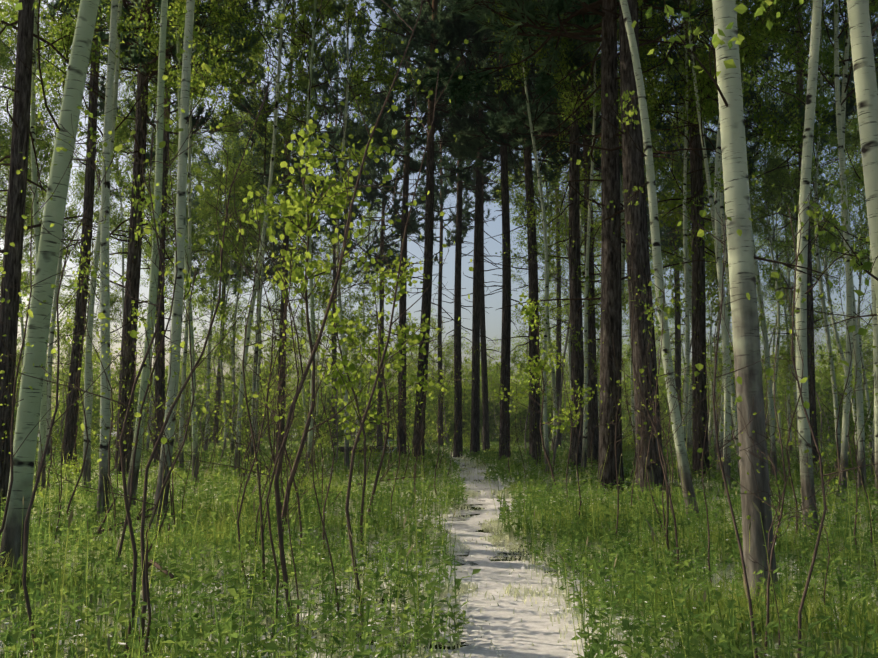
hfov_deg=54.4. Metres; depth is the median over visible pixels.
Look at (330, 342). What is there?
sap
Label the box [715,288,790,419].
sap
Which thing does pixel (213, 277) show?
birch
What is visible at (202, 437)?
sap
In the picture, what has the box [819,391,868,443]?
thicket
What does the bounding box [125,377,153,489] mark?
sap
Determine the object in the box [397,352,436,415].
tree
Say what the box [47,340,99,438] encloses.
tree
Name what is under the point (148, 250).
birch
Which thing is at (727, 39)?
birch
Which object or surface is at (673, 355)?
tree
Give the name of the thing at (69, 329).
tree
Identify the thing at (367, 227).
birch
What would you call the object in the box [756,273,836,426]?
tree
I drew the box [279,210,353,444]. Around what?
birch
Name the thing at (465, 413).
thicket
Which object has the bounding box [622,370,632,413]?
tree
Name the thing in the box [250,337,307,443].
tree
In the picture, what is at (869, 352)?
tree
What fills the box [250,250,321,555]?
sap
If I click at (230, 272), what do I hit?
sapling
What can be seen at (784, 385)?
tree
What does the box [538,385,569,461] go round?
sap
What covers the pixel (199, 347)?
tree
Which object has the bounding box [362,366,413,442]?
thicket
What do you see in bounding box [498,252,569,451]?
tree
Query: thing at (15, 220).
pine
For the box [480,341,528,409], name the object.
tree
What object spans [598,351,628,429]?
tree
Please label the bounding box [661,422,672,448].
bush
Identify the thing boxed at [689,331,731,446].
tree
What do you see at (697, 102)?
birch
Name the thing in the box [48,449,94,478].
bush
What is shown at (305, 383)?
tree
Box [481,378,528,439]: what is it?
thicket
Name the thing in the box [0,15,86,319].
birch
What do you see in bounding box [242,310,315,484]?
sap
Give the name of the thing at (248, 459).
sap
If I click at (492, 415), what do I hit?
thicket
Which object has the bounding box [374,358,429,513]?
sap
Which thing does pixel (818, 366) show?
tree
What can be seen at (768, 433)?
thicket
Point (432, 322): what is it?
tree
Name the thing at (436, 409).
thicket
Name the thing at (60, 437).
bush
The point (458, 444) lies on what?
pine
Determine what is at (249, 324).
birch
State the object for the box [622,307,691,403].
tree
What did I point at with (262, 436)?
sap
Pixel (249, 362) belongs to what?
tree
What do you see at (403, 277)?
young tree
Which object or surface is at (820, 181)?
birch
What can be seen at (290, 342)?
tree
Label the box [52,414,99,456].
bush
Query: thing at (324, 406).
sap
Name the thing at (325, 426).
bush
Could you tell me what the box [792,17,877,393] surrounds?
birch
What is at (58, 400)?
thicket
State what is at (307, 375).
sap
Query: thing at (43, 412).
aspen
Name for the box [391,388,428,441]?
bush
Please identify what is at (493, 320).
sky
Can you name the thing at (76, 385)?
sap
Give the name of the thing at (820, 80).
birch
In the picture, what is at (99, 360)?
sap
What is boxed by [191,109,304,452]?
birch
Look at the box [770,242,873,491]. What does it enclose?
sap
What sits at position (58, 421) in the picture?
bush
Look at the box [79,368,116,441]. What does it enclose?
thicket
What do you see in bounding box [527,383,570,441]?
thicket
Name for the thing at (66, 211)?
birch
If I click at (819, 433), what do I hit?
bush
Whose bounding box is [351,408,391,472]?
sap
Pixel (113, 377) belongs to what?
tree
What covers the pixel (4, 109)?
birch
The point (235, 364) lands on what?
tree
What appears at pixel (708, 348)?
sap
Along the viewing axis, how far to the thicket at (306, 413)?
76.60 m
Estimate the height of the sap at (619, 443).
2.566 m
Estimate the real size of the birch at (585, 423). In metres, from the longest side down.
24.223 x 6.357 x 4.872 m
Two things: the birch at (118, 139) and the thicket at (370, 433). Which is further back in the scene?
the thicket at (370, 433)
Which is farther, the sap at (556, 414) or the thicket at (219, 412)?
the thicket at (219, 412)
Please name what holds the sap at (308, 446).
on the forest ground at (466, 554)
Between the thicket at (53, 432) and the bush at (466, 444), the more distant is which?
the thicket at (53, 432)
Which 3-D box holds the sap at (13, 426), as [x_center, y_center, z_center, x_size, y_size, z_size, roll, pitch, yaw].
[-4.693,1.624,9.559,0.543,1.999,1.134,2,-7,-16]
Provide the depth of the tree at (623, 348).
91.52 m
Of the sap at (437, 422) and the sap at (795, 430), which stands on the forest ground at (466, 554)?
the sap at (795, 430)
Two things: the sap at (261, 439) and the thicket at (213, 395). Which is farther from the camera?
the thicket at (213, 395)
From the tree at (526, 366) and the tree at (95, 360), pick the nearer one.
the tree at (95, 360)
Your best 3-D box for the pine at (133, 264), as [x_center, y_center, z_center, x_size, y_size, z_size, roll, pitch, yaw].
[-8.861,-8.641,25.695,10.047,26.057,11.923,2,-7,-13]
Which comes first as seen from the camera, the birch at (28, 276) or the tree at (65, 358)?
the birch at (28, 276)
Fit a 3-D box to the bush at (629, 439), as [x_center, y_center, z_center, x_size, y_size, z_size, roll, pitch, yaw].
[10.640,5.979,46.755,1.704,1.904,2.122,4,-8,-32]
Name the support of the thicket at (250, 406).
on the forest ground at (466, 554)
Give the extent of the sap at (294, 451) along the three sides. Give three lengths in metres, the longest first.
2.838 x 1.360 x 1.108 m
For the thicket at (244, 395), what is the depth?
83.20 m
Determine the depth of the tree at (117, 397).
65.92 m
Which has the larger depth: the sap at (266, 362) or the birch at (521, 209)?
the birch at (521, 209)
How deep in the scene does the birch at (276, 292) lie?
60.80 m
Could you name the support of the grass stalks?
on the forest ground at (466, 554)
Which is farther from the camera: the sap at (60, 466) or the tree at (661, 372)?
the tree at (661, 372)
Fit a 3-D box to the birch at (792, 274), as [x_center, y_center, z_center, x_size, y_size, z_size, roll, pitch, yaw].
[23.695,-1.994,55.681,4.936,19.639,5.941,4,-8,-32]
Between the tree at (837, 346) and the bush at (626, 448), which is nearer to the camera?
the bush at (626, 448)
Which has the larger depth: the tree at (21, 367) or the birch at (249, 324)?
the tree at (21, 367)
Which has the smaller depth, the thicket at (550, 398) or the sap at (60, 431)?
the sap at (60, 431)
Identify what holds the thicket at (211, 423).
on the forest ground at (466, 554)
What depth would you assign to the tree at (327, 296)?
32.37 m
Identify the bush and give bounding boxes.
[13,405,59,444]
[38,412,82,450]
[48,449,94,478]
[51,410,64,434]
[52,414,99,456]
[76,432,98,453]
[111,386,152,441]
[113,424,149,446]
[208,402,266,445]
[235,424,260,447]
[241,365,316,438]
[287,409,323,442]
[297,395,358,457]
[300,372,383,437]
[315,419,331,443]
[349,435,381,459]
[390,406,414,448]
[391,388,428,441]
[425,414,453,443]
[449,433,470,450]
[462,428,482,446]
[463,395,494,442]
[481,397,499,439]
[484,441,498,452]
[489,415,516,440]
[494,413,543,447]
[598,407,634,449]
[622,426,635,451]
[622,431,634,452]
[661,405,692,442]
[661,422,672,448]
[797,417,829,444]
[810,385,872,463]
[813,435,869,472]
[816,399,871,450]
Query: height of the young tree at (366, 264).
5.051 m
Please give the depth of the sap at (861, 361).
19.09 m
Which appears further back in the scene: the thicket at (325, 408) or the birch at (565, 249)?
the thicket at (325, 408)
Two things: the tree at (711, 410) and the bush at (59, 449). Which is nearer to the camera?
the bush at (59, 449)
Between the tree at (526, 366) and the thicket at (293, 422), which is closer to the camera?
the thicket at (293, 422)
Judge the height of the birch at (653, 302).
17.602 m
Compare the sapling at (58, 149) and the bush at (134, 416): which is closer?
the sapling at (58, 149)
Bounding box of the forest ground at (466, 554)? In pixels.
[0,428,876,657]
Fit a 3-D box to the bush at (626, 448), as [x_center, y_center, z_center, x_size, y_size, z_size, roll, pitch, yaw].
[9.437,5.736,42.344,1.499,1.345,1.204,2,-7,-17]
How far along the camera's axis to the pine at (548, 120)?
28.98 m
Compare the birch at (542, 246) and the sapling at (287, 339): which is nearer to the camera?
the sapling at (287, 339)
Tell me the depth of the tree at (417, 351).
70.81 m
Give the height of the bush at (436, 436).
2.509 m
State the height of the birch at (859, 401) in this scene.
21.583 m
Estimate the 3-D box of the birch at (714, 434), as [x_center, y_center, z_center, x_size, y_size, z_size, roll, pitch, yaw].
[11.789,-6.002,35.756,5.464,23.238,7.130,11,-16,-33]
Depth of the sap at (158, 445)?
13.08 m
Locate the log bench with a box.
[338,446,393,452]
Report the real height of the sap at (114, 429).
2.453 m
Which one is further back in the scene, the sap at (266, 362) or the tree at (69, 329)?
the tree at (69, 329)
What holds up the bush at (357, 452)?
on the forest ground at (466, 554)
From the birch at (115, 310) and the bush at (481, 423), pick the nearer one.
the birch at (115, 310)
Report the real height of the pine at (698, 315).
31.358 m
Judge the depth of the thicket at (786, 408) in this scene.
66.22 m
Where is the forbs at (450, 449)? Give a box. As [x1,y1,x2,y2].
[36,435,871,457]
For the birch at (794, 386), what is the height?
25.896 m
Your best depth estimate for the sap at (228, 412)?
17.68 m
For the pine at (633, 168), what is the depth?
18.18 m
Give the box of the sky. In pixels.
[0,0,877,427]
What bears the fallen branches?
on the forest ground at (466, 554)
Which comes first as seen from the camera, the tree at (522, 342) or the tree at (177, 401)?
the tree at (177, 401)
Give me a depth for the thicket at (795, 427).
61.96 m
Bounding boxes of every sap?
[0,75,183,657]
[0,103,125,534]
[0,298,33,346]
[0,377,55,478]
[2,395,39,453]
[2,427,81,494]
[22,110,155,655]
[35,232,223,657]
[39,408,84,529]
[40,358,98,537]
[41,377,81,487]
[48,196,116,520]
[53,265,198,541]
[53,288,123,472]
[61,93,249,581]
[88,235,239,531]
[89,298,203,468]
[92,279,242,540]
[97,384,134,496]
[98,351,135,474]
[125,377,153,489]
[131,378,210,530]
[131,403,190,510]
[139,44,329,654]
[142,334,211,439]
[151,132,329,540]
[154,379,235,522]
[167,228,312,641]
[172,389,243,499]
[177,342,235,465]
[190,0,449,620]
[195,341,270,492]
[198,399,216,464]
[201,385,235,468]
[204,361,252,474]
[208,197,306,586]
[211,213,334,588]
[214,315,331,553]
[214,415,256,467]
[216,392,288,593]
[222,387,256,459]
[226,378,294,522]
[232,319,288,487]
[236,368,322,518]
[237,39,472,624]
[237,369,279,453]
[239,234,324,546]
[241,404,260,474]
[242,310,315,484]
[247,309,318,497]
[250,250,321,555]
[252,389,337,650]
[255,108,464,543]
[255,390,285,481]
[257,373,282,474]
[264,405,297,498]
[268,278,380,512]
[272,312,350,632]
[274,442,311,542]
[282,409,338,493]
[287,322,320,468]
[313,308,348,485]
[316,293,392,548]
[344,411,386,521]
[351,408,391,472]
[358,355,391,472]
[362,332,416,460]
[368,331,402,458]
[370,322,416,498]
[374,334,410,466]
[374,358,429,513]
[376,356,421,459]
[379,315,431,479]
[389,353,462,484]
[390,348,473,493]
[409,408,424,479]
[422,322,466,470]
[431,341,488,486]
[493,362,536,483]
[504,372,530,482]
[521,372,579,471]
[524,384,540,464]
[538,344,615,523]
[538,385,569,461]
[543,323,588,503]
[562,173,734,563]
[573,307,633,408]
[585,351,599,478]
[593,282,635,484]
[596,335,662,537]
[602,363,676,512]
[607,351,682,547]
[621,256,702,569]
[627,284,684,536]
[635,361,692,489]
[639,370,704,519]
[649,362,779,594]
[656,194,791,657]
[660,393,713,475]
[684,288,732,450]
[688,245,825,531]
[690,394,713,460]
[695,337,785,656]
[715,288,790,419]
[719,260,810,542]
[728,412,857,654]
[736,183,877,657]
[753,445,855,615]
[767,392,828,462]
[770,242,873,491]
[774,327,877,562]
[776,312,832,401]
[807,334,832,472]
[812,437,831,528]
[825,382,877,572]
[827,295,871,453]
[859,371,877,450]
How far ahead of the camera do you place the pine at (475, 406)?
39.78 m
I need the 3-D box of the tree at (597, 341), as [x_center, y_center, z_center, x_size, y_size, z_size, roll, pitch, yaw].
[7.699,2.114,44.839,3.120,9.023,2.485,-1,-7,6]
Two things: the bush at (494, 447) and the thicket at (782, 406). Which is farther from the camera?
the thicket at (782, 406)
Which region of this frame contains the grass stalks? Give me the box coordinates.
[0,437,877,657]
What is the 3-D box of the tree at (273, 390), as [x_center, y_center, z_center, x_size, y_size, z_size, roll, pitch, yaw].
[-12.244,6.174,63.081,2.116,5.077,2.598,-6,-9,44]
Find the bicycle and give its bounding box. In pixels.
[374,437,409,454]
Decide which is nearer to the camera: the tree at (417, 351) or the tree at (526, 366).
the tree at (417, 351)
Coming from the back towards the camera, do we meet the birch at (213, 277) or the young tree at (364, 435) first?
the birch at (213, 277)
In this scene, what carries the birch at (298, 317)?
on the forest ground at (466, 554)
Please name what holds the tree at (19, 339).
on the forest ground at (466, 554)
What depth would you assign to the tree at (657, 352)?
87.33 m
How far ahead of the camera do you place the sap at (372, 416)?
16.91 m
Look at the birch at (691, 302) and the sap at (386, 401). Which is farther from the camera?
the birch at (691, 302)
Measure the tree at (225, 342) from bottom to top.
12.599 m
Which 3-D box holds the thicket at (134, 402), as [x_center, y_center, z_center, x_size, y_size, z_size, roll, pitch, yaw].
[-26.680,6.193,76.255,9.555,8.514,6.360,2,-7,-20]
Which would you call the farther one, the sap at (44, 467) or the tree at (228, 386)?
the tree at (228, 386)
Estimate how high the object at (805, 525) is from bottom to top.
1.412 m
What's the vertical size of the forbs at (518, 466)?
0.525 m
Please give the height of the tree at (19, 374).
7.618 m
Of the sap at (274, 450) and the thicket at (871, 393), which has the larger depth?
the thicket at (871, 393)
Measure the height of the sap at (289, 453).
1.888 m
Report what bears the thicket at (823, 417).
on the forest ground at (466, 554)
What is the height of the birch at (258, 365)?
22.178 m
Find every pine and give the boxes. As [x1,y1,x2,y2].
[0,0,107,514]
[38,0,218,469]
[41,0,260,476]
[44,0,308,465]
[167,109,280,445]
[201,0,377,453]
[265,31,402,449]
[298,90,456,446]
[306,0,531,462]
[318,0,508,456]
[346,5,521,456]
[373,0,619,465]
[375,0,552,460]
[382,87,500,445]
[396,0,760,494]
[408,0,549,455]
[411,58,547,450]
[448,0,708,470]
[477,0,713,462]
[492,42,600,447]
[545,0,721,495]
[657,0,792,481]
[663,0,877,466]
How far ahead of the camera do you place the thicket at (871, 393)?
67.98 m
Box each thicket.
[13,349,61,440]
[51,362,114,438]
[51,368,99,418]
[51,386,93,420]
[51,405,64,434]
[58,398,98,438]
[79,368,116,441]
[84,359,190,439]
[94,349,154,438]
[152,355,223,443]
[191,391,231,439]
[197,380,251,437]
[202,373,248,436]
[214,382,250,438]
[225,367,271,431]
[225,370,307,442]
[246,381,323,442]
[289,386,331,438]
[292,362,370,439]
[298,374,373,440]
[337,375,412,441]
[338,369,407,442]
[338,386,389,442]
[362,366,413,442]
[410,377,452,440]
[412,361,482,441]
[425,380,467,441]
[426,350,516,441]
[430,349,500,440]
[466,383,512,438]
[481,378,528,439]
[489,349,563,441]
[515,377,563,441]
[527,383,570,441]
[555,353,628,427]
[622,370,682,435]
[622,376,682,438]
[622,391,631,437]
[622,400,629,434]
[661,402,681,440]
[674,364,733,440]
[681,375,731,439]
[764,365,793,439]
[764,394,792,440]
[772,361,873,443]
[775,374,838,442]
[775,380,830,444]
[815,361,873,443]
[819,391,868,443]
[837,352,873,434]
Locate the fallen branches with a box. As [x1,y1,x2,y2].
[34,459,877,578]
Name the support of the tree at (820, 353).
on the forest ground at (466, 554)
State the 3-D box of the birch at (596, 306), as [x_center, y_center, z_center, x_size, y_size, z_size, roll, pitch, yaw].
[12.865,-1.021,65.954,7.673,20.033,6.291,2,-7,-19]
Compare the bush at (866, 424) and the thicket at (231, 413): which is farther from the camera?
the thicket at (231, 413)
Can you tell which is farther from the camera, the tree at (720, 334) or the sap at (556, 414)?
the tree at (720, 334)
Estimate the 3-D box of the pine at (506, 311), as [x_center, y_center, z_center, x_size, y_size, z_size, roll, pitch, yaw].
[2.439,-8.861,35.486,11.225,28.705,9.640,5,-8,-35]
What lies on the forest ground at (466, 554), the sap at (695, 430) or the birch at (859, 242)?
the birch at (859, 242)
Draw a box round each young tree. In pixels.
[240,109,440,547]
[324,254,454,520]
[493,289,601,499]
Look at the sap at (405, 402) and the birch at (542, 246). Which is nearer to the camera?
the sap at (405, 402)
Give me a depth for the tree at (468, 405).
68.89 m
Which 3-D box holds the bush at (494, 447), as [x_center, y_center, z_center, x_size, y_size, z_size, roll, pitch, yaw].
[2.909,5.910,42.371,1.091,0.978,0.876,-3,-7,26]
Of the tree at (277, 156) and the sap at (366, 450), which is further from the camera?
the tree at (277, 156)
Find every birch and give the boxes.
[0,0,175,460]
[0,0,256,488]
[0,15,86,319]
[0,40,13,123]
[0,49,94,358]
[0,50,73,344]
[0,123,69,359]
[0,132,120,397]
[0,159,74,319]
[53,179,127,420]
[56,0,183,520]
[70,31,177,437]
[73,80,211,387]
[82,54,229,380]
[104,2,218,393]
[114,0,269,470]
[114,137,193,453]
[119,155,207,444]
[133,0,220,532]
[153,110,280,450]
[164,193,256,443]
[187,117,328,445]
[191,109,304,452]
[191,149,263,449]
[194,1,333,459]
[195,103,323,444]
[212,0,340,475]
[244,176,302,405]
[256,215,331,443]
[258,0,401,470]
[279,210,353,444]
[312,143,407,442]
[315,225,379,440]
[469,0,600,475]
[486,67,600,449]
[505,3,714,452]
[509,106,624,388]
[517,154,596,403]
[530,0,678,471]
[540,169,625,351]
[552,213,627,416]
[563,0,698,520]
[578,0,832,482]
[580,119,690,390]
[582,68,706,443]
[583,145,656,409]
[584,0,796,477]
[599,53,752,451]
[603,0,781,493]
[617,0,792,386]
[621,2,770,399]
[622,210,718,395]
[622,235,673,410]
[631,0,838,617]
[646,101,727,451]
[648,5,788,459]
[659,160,722,447]
[666,0,833,474]
[677,0,797,478]
[691,124,762,444]
[708,0,877,490]
[709,16,849,450]
[714,65,869,457]
[714,102,841,454]
[717,14,822,424]
[740,0,871,535]
[744,0,877,489]
[746,0,877,466]
[748,0,877,499]
[748,48,872,450]
[752,0,877,476]
[752,197,795,441]
[755,156,845,409]
[757,161,849,383]
[779,0,877,335]
[791,125,872,446]
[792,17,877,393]
[813,116,869,402]
[823,116,869,277]
[825,11,877,201]
[829,37,877,155]
[840,13,877,114]
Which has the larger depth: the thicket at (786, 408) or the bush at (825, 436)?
the thicket at (786, 408)
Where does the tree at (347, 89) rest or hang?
on the forest ground at (466, 554)
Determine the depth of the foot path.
7.60 m
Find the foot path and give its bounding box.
[447,457,587,657]
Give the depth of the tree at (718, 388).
61.77 m
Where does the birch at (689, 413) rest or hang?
on the forest ground at (466, 554)
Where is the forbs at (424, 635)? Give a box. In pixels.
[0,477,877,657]
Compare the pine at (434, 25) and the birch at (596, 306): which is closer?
the pine at (434, 25)
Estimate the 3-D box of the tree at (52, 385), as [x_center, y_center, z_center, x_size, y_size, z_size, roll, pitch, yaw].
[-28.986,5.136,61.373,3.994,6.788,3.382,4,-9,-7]
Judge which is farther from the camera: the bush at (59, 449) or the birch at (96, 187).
the birch at (96, 187)
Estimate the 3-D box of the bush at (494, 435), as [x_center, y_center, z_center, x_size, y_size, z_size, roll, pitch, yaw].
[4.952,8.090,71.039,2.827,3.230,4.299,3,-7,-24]
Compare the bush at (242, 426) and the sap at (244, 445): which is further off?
the bush at (242, 426)
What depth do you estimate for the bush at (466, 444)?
48.04 m
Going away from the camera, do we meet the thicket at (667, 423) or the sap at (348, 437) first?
the sap at (348, 437)
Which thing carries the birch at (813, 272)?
on the forest ground at (466, 554)
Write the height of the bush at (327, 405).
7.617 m
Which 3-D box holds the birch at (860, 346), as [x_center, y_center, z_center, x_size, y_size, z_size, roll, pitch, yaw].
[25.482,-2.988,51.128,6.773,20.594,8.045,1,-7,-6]
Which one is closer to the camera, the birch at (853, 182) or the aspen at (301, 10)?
the aspen at (301, 10)
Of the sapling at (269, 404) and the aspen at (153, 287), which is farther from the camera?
the aspen at (153, 287)
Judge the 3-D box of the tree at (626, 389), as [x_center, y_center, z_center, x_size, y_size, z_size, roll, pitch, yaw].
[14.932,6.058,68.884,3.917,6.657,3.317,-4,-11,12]
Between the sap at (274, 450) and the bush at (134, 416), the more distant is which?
the bush at (134, 416)
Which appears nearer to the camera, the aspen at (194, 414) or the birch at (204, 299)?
the aspen at (194, 414)
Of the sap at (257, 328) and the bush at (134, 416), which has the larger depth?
the bush at (134, 416)
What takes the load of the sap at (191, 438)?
on the forest ground at (466, 554)
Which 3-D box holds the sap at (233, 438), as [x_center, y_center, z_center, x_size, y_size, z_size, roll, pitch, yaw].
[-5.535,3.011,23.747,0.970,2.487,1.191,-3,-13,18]
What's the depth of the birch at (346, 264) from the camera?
67.11 m
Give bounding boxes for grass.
[31,452,877,542]
[35,436,869,465]
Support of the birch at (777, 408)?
on the forest ground at (466, 554)
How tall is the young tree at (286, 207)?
5.189 m
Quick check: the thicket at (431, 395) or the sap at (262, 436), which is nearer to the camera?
the sap at (262, 436)
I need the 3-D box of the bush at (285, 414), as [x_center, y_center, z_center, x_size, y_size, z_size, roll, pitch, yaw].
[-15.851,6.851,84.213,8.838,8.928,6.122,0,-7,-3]
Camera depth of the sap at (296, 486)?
9.35 m
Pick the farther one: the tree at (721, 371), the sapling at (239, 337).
the tree at (721, 371)
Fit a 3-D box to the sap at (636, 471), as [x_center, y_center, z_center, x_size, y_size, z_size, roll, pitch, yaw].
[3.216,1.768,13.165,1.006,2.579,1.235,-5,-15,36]
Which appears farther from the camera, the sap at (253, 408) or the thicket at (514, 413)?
the thicket at (514, 413)
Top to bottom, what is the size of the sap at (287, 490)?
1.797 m
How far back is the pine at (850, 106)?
30.27 m
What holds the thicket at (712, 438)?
on the forest ground at (466, 554)
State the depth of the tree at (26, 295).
18.14 m
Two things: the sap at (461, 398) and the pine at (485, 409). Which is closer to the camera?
the sap at (461, 398)
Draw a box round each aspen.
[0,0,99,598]
[0,0,183,491]
[98,0,240,517]
[135,0,277,482]
[250,0,427,474]
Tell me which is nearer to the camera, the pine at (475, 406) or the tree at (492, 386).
the pine at (475, 406)
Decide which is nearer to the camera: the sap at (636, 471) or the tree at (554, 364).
the sap at (636, 471)
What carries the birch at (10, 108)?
on the forest ground at (466, 554)
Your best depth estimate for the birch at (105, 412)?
13.65 m
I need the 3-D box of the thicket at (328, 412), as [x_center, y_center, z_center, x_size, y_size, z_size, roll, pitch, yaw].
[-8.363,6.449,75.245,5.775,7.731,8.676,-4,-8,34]
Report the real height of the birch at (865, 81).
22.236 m
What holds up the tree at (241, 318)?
on the forest ground at (466, 554)
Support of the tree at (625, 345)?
on the forest ground at (466, 554)
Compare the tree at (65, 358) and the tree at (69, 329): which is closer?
the tree at (69, 329)
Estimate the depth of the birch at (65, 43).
19.68 m
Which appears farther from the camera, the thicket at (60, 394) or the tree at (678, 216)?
the thicket at (60, 394)
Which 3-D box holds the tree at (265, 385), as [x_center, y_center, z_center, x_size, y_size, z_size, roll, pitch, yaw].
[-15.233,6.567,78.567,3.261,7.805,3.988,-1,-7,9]
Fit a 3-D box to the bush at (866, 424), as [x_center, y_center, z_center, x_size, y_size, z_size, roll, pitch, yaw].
[13.462,3.167,27.545,3.116,3.148,2.159,-1,-7,11]
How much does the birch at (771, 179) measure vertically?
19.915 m
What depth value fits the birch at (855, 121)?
36.95 m
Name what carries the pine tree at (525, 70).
on the forest ground at (466, 554)
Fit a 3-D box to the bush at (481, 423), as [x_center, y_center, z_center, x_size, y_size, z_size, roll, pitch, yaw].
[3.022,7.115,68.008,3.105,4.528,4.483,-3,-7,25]
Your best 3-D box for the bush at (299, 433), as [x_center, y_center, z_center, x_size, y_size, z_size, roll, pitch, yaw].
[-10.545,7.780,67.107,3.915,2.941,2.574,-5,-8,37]
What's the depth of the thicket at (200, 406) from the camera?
69.57 m
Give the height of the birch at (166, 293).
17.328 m
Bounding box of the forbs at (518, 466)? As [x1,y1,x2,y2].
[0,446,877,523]
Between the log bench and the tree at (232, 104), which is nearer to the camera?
the tree at (232, 104)
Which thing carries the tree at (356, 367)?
on the forest ground at (466, 554)
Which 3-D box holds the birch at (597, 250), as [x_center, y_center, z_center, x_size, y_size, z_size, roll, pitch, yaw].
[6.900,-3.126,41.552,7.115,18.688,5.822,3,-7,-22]
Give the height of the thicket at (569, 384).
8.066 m
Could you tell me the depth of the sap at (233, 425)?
33.86 m
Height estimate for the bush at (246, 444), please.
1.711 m
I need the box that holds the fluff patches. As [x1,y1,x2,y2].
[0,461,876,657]
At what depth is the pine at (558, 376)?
54.08 m
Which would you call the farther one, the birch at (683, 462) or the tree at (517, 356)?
the tree at (517, 356)
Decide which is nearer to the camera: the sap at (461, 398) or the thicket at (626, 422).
the sap at (461, 398)
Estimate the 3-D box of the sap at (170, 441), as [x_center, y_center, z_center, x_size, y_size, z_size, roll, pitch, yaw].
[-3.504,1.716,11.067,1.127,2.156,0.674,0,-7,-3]
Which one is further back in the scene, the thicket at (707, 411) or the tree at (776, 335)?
the thicket at (707, 411)

